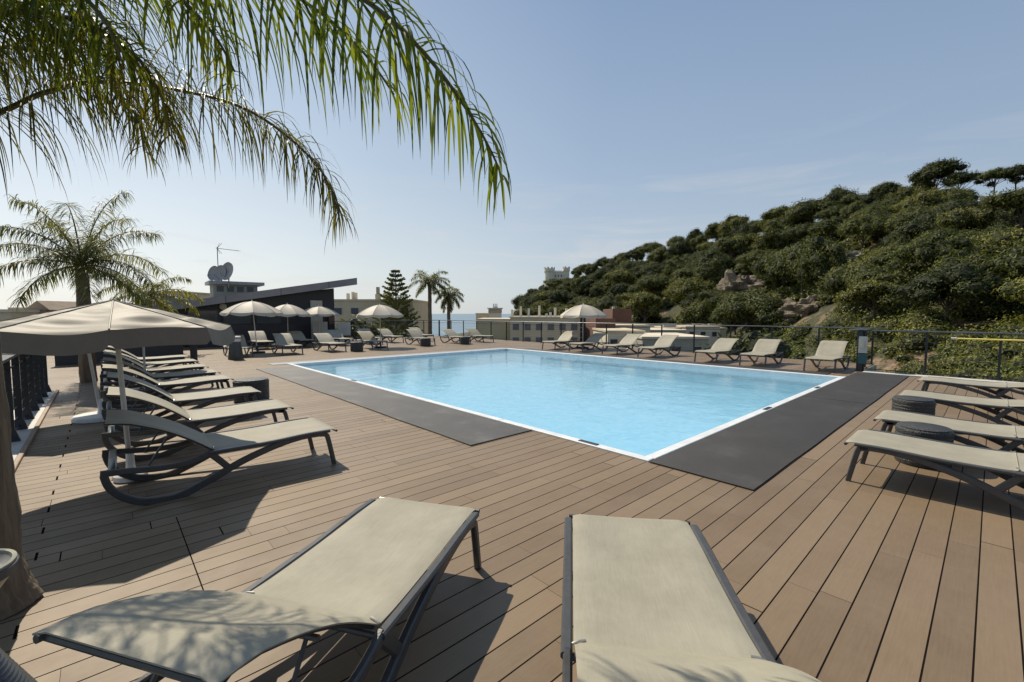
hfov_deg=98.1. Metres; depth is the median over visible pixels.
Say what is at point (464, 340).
side table
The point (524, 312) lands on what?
pine tree
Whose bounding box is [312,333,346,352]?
sun lounger
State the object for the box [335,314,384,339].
bush
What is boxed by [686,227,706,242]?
pine tree
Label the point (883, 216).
pine tree
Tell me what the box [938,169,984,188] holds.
pine tree
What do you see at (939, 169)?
pine tree
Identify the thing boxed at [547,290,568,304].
pine tree
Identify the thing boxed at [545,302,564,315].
pine tree
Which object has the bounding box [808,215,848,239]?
pine tree
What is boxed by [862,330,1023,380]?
fence
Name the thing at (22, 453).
edge board
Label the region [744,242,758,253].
pine tree
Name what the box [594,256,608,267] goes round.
pine tree
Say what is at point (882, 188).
pine tree
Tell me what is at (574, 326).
window
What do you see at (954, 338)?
pool pole
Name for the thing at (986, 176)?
pine tree
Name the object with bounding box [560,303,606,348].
parasol
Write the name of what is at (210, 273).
satellite dish
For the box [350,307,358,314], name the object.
window
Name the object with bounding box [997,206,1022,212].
pine tree
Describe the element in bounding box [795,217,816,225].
pine tree
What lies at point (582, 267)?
pine tree
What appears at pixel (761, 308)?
shrub
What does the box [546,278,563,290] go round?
pine tree
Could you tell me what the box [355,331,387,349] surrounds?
sun lounger
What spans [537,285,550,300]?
pine tree
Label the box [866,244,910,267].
pine tree
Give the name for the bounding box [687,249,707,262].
pine tree
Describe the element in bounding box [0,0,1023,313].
sky
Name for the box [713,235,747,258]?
pine tree
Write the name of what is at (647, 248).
pine tree
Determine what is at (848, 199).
pine tree
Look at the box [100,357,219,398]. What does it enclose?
sun lounger
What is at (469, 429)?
rubber mat
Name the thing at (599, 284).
pine tree
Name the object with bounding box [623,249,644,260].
pine tree
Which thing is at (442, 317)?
sea
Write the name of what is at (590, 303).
pine tree
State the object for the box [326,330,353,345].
sun lounger
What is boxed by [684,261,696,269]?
pine tree
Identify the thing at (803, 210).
pine tree
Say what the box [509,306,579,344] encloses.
apartment building
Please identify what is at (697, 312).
pine tree
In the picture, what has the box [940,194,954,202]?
pine tree
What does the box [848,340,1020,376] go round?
undergrowth
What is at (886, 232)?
pine tree
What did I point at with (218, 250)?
tv antenna
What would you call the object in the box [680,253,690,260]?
pine tree
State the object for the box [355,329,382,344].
sun lounger
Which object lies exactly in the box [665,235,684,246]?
pine tree
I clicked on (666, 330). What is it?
building
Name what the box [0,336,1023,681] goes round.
deck
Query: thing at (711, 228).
pine tree
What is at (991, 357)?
undergrowth
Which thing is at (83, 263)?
palm tree
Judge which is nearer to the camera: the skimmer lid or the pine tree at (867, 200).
the skimmer lid
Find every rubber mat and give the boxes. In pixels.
[257,366,531,445]
[524,348,829,374]
[650,396,869,490]
[803,372,907,403]
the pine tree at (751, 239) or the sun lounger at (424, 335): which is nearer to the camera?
the sun lounger at (424, 335)
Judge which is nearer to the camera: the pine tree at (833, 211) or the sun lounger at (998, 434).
the sun lounger at (998, 434)
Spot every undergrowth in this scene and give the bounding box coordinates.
[547,226,1023,354]
[766,283,806,359]
[811,336,1023,381]
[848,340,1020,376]
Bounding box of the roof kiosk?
[205,280,264,304]
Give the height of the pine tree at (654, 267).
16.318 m
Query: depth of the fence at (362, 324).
29.49 m
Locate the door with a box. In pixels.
[310,300,322,340]
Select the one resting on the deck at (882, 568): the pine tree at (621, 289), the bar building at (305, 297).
the bar building at (305, 297)
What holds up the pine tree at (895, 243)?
on the hillside
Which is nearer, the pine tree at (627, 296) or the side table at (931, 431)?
the side table at (931, 431)
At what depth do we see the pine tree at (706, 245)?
200.99 m
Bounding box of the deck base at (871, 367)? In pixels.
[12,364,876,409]
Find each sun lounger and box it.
[32,497,480,681]
[99,410,337,505]
[100,346,188,373]
[100,351,208,384]
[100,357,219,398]
[100,364,233,408]
[101,350,198,381]
[101,372,261,431]
[101,387,293,460]
[223,335,253,356]
[247,331,273,349]
[271,333,302,354]
[286,331,315,347]
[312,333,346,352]
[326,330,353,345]
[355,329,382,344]
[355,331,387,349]
[376,329,403,342]
[405,329,434,344]
[407,327,433,340]
[440,329,470,342]
[464,328,493,342]
[542,331,579,349]
[560,514,820,681]
[569,333,608,352]
[601,334,644,354]
[637,334,680,357]
[694,338,740,363]
[739,339,782,366]
[803,340,849,372]
[844,429,1023,510]
[873,410,1023,452]
[900,390,1023,425]
[917,376,1023,410]
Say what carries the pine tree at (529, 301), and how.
on the hillside
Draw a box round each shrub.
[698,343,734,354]
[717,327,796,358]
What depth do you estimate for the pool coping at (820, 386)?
9.53 m
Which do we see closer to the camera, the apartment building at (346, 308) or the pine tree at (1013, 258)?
the pine tree at (1013, 258)
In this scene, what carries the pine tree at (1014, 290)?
on the hillside
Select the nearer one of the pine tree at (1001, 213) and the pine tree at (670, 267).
the pine tree at (1001, 213)
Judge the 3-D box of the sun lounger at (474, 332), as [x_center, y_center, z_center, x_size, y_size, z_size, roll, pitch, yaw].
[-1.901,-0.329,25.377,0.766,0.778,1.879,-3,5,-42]
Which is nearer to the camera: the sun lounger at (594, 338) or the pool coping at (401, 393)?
the pool coping at (401, 393)
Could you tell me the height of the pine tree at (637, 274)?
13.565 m
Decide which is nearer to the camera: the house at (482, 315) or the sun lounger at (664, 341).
the sun lounger at (664, 341)
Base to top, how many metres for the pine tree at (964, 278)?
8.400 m
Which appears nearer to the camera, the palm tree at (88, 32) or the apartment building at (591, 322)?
the palm tree at (88, 32)
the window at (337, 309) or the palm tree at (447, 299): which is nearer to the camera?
the palm tree at (447, 299)
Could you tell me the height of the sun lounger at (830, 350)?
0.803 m
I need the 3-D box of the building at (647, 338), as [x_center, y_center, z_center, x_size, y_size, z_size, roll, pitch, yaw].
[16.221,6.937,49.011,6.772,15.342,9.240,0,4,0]
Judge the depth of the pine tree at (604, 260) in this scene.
311.07 m
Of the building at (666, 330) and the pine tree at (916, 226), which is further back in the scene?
the pine tree at (916, 226)
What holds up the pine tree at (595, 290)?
on the hillside
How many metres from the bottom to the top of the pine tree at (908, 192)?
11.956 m
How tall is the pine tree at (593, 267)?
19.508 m
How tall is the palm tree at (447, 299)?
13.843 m
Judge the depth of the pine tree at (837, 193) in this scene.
158.31 m
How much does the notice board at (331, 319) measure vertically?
1.747 m
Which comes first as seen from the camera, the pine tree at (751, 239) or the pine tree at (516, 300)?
the pine tree at (751, 239)
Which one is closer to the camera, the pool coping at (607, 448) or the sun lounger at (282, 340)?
the pool coping at (607, 448)
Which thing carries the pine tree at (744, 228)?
on the hillside
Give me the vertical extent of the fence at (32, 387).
1.085 m
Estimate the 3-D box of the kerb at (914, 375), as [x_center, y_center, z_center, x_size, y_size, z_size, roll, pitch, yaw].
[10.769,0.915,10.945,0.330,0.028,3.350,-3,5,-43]
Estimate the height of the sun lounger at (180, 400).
0.803 m
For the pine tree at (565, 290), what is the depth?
262.84 m
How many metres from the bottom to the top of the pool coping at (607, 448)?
0.122 m
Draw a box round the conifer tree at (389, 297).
[372,270,422,333]
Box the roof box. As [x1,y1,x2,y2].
[162,294,191,302]
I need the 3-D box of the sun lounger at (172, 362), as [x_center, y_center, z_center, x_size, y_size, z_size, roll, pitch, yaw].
[-9.076,0.556,11.186,1.879,0.754,0.766,-3,5,-44]
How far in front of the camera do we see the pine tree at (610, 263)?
280.83 m
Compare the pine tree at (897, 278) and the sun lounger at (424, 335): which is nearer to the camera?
the sun lounger at (424, 335)
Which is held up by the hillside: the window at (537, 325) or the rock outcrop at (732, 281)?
the rock outcrop at (732, 281)
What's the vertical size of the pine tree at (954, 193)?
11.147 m
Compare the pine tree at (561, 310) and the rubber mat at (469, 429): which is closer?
the rubber mat at (469, 429)
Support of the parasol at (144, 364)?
on the deck at (882, 568)
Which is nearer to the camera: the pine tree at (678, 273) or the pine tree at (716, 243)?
the pine tree at (678, 273)
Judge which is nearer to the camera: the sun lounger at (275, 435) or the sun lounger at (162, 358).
the sun lounger at (275, 435)
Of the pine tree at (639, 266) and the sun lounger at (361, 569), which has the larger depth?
the pine tree at (639, 266)
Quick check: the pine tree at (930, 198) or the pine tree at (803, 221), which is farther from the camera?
the pine tree at (803, 221)
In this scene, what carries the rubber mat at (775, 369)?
on the deck at (882, 568)
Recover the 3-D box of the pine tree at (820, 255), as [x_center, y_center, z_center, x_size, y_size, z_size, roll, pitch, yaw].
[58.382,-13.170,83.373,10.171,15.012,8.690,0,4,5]
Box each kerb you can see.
[11,391,54,460]
[863,371,1023,382]
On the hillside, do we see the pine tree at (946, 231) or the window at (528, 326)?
the pine tree at (946, 231)
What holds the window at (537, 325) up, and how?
in the apartment building at (533, 329)
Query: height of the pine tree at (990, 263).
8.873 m
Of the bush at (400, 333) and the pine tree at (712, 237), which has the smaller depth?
the bush at (400, 333)
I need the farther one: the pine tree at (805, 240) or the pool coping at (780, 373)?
the pine tree at (805, 240)
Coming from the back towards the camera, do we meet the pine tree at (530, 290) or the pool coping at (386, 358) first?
the pine tree at (530, 290)
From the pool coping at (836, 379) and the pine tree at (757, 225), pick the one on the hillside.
the pine tree at (757, 225)
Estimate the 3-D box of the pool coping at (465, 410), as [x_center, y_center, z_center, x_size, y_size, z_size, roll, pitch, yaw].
[-0.992,1.179,7.534,0.110,0.122,2.457,-3,5,-43]
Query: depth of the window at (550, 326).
63.86 m
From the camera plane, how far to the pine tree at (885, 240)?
89.13 m
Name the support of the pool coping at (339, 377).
on the deck at (882, 568)
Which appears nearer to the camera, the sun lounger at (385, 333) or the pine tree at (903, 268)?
the sun lounger at (385, 333)
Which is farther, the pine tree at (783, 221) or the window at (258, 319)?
the pine tree at (783, 221)
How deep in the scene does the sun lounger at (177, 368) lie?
9.96 m
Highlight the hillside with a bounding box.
[444,233,1023,376]
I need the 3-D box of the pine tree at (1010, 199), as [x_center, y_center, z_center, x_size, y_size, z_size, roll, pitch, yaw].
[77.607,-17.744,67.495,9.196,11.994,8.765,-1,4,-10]
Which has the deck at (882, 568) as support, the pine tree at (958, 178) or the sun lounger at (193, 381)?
the sun lounger at (193, 381)
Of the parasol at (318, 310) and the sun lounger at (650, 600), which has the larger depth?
the parasol at (318, 310)
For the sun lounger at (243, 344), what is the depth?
17.13 m
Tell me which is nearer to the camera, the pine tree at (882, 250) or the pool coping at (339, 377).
the pool coping at (339, 377)
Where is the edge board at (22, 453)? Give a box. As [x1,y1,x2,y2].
[14,389,58,471]
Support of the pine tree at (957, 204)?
on the hillside
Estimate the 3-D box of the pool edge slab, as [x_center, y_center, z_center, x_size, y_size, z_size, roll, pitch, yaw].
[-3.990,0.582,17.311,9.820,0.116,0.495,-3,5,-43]
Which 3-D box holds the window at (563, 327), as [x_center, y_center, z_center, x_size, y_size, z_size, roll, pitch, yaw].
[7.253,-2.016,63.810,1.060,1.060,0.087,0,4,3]
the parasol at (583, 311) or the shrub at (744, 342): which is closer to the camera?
the parasol at (583, 311)
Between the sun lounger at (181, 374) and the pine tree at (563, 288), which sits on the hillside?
the pine tree at (563, 288)
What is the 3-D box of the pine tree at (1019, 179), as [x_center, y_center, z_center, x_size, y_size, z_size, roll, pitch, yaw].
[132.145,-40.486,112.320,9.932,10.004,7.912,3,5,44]
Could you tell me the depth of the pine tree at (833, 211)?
136.23 m
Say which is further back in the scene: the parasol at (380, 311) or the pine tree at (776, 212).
the pine tree at (776, 212)
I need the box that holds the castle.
[544,266,569,285]
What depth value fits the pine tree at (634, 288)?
183.08 m
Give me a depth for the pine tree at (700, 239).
222.01 m
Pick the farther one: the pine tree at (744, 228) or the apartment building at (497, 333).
the pine tree at (744, 228)
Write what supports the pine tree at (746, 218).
on the hillside
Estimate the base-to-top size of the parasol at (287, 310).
2.131 m
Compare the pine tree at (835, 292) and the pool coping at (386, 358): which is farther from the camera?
the pine tree at (835, 292)
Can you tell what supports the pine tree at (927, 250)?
on the hillside
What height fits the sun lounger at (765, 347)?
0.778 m
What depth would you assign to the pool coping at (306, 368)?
12.83 m
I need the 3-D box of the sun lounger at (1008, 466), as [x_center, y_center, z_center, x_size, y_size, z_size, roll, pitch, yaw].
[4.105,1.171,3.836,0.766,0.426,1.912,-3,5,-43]
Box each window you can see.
[186,310,218,321]
[222,310,251,324]
[255,306,281,323]
[334,307,342,314]
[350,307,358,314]
[512,323,519,330]
[524,323,530,330]
[535,323,542,330]
[535,337,542,341]
[547,323,554,330]
[559,323,565,330]
[570,323,577,330]
[570,337,577,344]
[609,339,617,346]
[692,346,701,352]
[712,331,716,336]
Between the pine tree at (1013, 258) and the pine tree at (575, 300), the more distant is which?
the pine tree at (575, 300)
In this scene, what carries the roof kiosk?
on the bar building at (305, 297)
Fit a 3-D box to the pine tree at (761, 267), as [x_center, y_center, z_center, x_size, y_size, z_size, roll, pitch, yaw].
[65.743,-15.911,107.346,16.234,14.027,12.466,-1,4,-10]
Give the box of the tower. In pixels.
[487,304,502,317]
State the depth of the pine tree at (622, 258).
286.54 m
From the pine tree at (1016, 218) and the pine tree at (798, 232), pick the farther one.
the pine tree at (798, 232)
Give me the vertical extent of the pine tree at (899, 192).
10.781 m
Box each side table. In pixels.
[232,377,269,402]
[350,342,362,351]
[420,338,430,346]
[460,336,469,344]
[891,395,935,414]
[894,421,954,469]
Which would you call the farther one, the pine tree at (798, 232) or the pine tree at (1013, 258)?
the pine tree at (798, 232)
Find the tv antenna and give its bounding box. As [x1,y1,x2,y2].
[217,243,237,265]
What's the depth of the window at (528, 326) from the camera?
64.03 m
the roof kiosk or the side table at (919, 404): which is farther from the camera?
the roof kiosk
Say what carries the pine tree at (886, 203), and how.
on the hillside
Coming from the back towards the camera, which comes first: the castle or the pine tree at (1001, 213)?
the castle
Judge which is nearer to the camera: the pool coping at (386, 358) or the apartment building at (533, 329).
the pool coping at (386, 358)
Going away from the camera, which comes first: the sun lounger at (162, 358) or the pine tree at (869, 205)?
the sun lounger at (162, 358)
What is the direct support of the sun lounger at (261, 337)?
on the deck at (882, 568)
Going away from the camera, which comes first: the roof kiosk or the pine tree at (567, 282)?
the roof kiosk
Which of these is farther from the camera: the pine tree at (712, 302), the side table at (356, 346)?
the pine tree at (712, 302)
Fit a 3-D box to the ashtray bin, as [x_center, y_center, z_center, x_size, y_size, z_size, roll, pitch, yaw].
[-9.703,0.237,15.586,0.480,0.805,0.480,-3,5,-43]
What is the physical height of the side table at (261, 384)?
0.404 m
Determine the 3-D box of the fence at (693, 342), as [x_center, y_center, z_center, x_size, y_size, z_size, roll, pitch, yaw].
[2.265,-0.344,22.230,2.340,1.161,24.560,-3,5,-43]
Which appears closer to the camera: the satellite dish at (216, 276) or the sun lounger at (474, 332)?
the satellite dish at (216, 276)
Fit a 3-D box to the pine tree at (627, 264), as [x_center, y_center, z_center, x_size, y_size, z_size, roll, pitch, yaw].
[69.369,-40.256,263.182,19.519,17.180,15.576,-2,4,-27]
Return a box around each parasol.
[0,299,235,482]
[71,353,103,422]
[129,347,155,389]
[219,300,282,353]
[264,304,309,327]
[299,305,339,332]
[356,303,403,347]
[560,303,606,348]
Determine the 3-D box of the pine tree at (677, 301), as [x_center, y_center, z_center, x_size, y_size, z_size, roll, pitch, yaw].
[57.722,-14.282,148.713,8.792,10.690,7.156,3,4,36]
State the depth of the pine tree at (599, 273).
267.51 m
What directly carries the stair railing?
on the deck at (882, 568)
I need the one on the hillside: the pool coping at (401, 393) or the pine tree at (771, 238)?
the pine tree at (771, 238)
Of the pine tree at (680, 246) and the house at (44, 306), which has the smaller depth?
the house at (44, 306)
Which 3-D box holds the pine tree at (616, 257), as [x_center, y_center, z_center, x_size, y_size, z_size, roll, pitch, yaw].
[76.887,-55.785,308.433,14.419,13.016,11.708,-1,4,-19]
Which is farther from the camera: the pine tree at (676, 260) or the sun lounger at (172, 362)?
the pine tree at (676, 260)
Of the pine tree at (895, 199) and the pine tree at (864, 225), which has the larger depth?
the pine tree at (895, 199)
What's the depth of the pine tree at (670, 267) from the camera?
185.67 m
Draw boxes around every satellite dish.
[207,266,216,280]
[213,265,225,280]
[219,262,232,287]
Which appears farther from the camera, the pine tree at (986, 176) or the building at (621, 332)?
the pine tree at (986, 176)
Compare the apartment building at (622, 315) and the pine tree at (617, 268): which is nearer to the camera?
the apartment building at (622, 315)
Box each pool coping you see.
[291,348,505,365]
[292,364,321,371]
[320,372,359,382]
[359,382,416,397]
[414,397,502,420]
[499,419,653,461]
[506,348,844,379]
[647,425,728,458]
[721,406,774,426]
[769,392,808,406]
[803,382,832,392]
[828,377,843,381]
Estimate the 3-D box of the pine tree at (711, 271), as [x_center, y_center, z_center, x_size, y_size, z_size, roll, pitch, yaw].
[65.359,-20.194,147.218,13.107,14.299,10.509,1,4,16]
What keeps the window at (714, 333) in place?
in the building at (706, 331)
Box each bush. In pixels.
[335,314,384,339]
[384,328,432,337]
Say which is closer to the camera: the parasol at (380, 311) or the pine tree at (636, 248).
the parasol at (380, 311)
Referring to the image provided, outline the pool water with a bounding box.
[303,351,829,455]
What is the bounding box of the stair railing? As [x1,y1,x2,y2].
[190,345,197,361]
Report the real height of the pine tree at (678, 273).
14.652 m
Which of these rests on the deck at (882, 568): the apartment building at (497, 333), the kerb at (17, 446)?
the kerb at (17, 446)
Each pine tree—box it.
[510,294,531,305]
[513,309,534,315]
[515,303,532,310]
[517,297,537,308]
[527,288,539,293]
[530,301,552,312]
[530,306,548,315]
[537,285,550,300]
[540,289,554,299]
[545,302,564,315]
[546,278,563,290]
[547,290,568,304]
[549,289,570,304]
[557,286,569,290]
[557,304,575,314]
[562,276,578,293]
[568,293,579,301]
[569,296,584,305]
[570,269,581,275]
[570,274,589,295]
[574,296,592,305]
[577,264,590,272]
[580,279,600,297]
[580,298,598,305]
[583,263,599,275]
[589,279,604,295]
[589,286,605,298]
[592,265,612,279]
[592,292,621,311]
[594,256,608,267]
[601,259,619,269]
[602,258,616,264]
[602,268,637,301]
[602,280,618,297]
[603,265,631,283]
[607,282,632,302]
[612,253,630,259]
[612,259,635,270]
[615,255,629,263]
[618,292,636,305]
[622,290,663,323]
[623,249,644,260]
[627,280,654,293]
[629,262,647,273]
[631,259,649,268]
[631,266,645,281]
[632,289,660,323]
[633,246,645,260]
[637,240,660,255]
[637,273,672,297]
[639,259,665,275]
[640,271,659,278]
[646,245,670,262]
[661,258,683,277]
[662,274,717,299]
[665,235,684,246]
[666,236,694,259]
[669,268,695,283]
[671,254,689,264]
[671,296,686,308]
[672,298,714,324]
[679,292,707,308]
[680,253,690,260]
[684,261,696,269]
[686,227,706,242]
[686,251,704,264]
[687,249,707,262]
[690,235,709,251]
[691,246,734,269]
[692,258,727,286]
[695,288,727,305]
[696,240,717,249]
[702,220,722,240]
[704,289,746,310]
[707,233,720,240]
[708,239,736,254]
[708,306,753,334]
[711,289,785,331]
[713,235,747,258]
[715,213,747,238]
[725,214,749,222]
[729,223,759,247]
[730,231,761,249]
[733,248,775,269]
[736,262,752,274]
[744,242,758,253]
[745,219,760,226]
[748,248,790,287]
[751,219,761,232]
[753,218,794,252]
[757,273,793,290]
[758,219,775,230]
[759,205,788,227]
[765,215,801,227]
[770,238,810,296]
[778,221,833,243]
[779,197,837,223]
[790,230,851,298]
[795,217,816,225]
[799,235,810,244]
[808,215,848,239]
[812,203,849,231]
[815,261,896,300]
[821,184,862,204]
[824,286,848,295]
[835,279,906,319]
[837,212,886,250]
[838,192,867,205]
[839,200,866,219]
[845,269,911,302]
[847,204,892,220]
[849,203,882,218]
[855,193,883,205]
[861,245,899,268]
[862,212,895,242]
[866,181,902,199]
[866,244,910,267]
[870,198,881,204]
[875,238,906,252]
[877,200,900,206]
[878,195,904,205]
[879,231,894,247]
[880,203,936,232]
[881,214,897,235]
[882,184,915,199]
[884,256,939,284]
[886,259,1016,320]
[887,200,904,213]
[889,210,949,245]
[890,232,983,270]
[900,185,946,210]
[901,179,938,198]
[903,225,983,245]
[905,156,972,188]
[915,249,1023,306]
[929,196,983,223]
[929,199,951,210]
[933,204,1000,232]
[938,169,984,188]
[938,185,974,199]
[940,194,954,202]
[953,210,1016,232]
[957,187,981,200]
[966,225,1023,258]
[973,187,1023,231]
[975,219,1023,237]
[977,166,1015,194]
[990,274,1023,302]
[994,163,1023,189]
[995,236,1023,277]
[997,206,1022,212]
[998,273,1023,298]
[1005,175,1023,183]
[1010,208,1023,230]
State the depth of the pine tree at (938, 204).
93.06 m
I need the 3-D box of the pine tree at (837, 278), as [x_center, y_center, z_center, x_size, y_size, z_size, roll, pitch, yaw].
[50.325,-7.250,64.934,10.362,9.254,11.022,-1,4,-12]
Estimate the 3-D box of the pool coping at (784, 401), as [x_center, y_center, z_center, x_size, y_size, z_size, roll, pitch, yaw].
[5.198,1.133,8.291,1.997,0.122,0.120,-3,5,-43]
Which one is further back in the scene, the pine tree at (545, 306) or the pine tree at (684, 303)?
the pine tree at (545, 306)
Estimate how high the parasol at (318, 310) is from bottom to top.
2.071 m
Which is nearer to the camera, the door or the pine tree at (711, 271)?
the door
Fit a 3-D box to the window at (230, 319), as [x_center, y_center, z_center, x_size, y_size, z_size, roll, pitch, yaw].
[-14.002,-1.141,22.643,1.300,0.900,0.087,-3,5,-43]
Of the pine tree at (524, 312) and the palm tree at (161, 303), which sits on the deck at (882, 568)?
the palm tree at (161, 303)
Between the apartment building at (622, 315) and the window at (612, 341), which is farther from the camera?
the apartment building at (622, 315)
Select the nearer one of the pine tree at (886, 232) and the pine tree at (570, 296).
the pine tree at (886, 232)
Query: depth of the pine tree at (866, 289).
54.14 m
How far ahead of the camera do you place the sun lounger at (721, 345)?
15.25 m
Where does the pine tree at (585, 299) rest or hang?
on the hillside
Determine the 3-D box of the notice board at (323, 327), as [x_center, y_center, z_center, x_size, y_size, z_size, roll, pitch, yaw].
[-10.656,-0.490,24.665,0.800,1.147,0.070,-3,5,-43]
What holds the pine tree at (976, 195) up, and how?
on the hillside
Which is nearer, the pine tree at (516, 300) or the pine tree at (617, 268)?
the pine tree at (617, 268)
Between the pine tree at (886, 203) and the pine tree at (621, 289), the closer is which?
the pine tree at (886, 203)
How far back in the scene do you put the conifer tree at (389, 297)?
59.20 m
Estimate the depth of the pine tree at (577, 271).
356.04 m
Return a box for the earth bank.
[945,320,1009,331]
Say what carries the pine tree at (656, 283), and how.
on the hillside
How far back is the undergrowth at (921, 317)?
51.21 m
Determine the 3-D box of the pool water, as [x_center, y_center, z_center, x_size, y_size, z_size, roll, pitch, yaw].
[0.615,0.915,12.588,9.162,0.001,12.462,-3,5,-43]
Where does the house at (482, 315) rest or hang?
on the hillside
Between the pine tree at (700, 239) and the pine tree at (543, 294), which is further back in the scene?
the pine tree at (543, 294)
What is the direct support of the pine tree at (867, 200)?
on the hillside
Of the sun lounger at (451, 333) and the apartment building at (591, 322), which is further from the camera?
the apartment building at (591, 322)
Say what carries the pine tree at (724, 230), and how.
on the hillside
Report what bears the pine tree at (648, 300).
on the hillside
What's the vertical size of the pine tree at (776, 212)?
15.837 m
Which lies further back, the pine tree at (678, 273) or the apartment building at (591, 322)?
the pine tree at (678, 273)
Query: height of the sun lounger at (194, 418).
0.778 m
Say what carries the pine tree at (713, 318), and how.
on the hillside
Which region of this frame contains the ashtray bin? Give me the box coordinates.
[228,336,243,359]
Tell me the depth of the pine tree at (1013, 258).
41.66 m
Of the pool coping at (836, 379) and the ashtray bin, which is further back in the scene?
the ashtray bin
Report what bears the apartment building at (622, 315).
on the hillside
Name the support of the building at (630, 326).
on the hillside
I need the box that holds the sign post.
[851,329,870,371]
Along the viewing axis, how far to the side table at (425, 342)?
21.69 m
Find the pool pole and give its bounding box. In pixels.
[951,337,1023,340]
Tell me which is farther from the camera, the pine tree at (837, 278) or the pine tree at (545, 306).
the pine tree at (545, 306)
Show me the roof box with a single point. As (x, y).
(168, 299)
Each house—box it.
[0,309,39,353]
[8,301,75,312]
[146,291,209,304]
[475,313,488,337]
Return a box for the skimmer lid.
[578,439,598,444]
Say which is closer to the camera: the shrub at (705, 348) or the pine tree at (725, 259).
the shrub at (705, 348)
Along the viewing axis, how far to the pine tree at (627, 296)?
177.10 m
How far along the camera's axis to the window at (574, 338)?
63.80 m
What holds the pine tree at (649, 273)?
on the hillside
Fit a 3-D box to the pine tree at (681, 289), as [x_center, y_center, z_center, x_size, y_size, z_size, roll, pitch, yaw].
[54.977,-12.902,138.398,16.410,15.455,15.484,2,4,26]
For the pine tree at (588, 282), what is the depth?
255.76 m
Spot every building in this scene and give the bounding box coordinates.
[152,278,356,347]
[334,287,427,338]
[477,318,509,339]
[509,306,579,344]
[580,317,599,341]
[585,318,615,345]
[593,328,645,347]
[603,306,631,322]
[615,324,651,332]
[626,333,709,352]
[650,326,725,337]
[650,328,686,333]
[675,325,720,346]
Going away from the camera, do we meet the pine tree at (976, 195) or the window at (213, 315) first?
the window at (213, 315)
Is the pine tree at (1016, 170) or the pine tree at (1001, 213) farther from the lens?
the pine tree at (1016, 170)
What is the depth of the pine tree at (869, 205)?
119.70 m
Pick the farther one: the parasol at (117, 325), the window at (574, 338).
the window at (574, 338)
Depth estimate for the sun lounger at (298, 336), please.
21.82 m
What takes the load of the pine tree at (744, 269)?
on the hillside
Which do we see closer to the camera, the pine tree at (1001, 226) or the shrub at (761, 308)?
the pine tree at (1001, 226)
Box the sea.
[432,314,513,335]
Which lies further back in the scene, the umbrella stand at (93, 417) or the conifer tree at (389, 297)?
the conifer tree at (389, 297)
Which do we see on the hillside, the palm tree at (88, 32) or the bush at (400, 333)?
the bush at (400, 333)
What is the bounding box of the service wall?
[54,344,183,365]
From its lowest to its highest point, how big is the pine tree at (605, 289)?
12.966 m
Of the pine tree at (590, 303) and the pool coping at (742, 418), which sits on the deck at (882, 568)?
the pool coping at (742, 418)
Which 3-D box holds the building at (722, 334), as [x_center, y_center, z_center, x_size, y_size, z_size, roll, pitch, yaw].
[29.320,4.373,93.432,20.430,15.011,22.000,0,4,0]
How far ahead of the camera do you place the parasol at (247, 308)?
17.43 m
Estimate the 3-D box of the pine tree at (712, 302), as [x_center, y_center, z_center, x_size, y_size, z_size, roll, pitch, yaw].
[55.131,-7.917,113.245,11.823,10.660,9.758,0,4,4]
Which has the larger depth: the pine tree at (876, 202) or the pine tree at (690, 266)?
the pine tree at (690, 266)
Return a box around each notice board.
[312,322,327,338]
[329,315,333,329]
[337,322,350,341]
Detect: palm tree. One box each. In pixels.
[0,0,511,620]
[0,190,172,381]
[89,271,205,316]
[407,270,449,335]
[433,285,464,335]
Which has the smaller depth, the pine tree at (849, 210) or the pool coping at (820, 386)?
the pool coping at (820, 386)
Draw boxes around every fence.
[2,353,51,441]
[335,320,438,338]
[439,320,873,366]
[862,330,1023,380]
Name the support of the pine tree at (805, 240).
on the hillside
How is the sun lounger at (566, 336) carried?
on the deck at (882, 568)
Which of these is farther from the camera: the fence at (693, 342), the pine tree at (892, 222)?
the pine tree at (892, 222)
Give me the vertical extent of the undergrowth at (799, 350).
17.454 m
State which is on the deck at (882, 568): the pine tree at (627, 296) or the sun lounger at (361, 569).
the sun lounger at (361, 569)
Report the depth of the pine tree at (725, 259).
157.58 m
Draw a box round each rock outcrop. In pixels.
[714,269,764,293]
[777,295,825,322]
[845,251,862,261]
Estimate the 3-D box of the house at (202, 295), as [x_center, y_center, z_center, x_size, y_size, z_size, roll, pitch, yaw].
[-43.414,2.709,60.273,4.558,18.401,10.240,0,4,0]
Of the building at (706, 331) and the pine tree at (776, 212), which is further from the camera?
the pine tree at (776, 212)
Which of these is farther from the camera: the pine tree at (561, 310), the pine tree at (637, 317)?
the pine tree at (561, 310)
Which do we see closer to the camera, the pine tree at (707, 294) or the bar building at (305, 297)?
the bar building at (305, 297)
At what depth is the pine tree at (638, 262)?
249.54 m
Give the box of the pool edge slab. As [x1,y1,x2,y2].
[269,348,501,364]
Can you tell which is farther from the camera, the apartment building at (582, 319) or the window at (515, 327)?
the apartment building at (582, 319)
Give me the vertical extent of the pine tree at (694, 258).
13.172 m
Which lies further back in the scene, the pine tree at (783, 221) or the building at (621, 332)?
the pine tree at (783, 221)
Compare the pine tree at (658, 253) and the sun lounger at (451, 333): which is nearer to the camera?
the sun lounger at (451, 333)

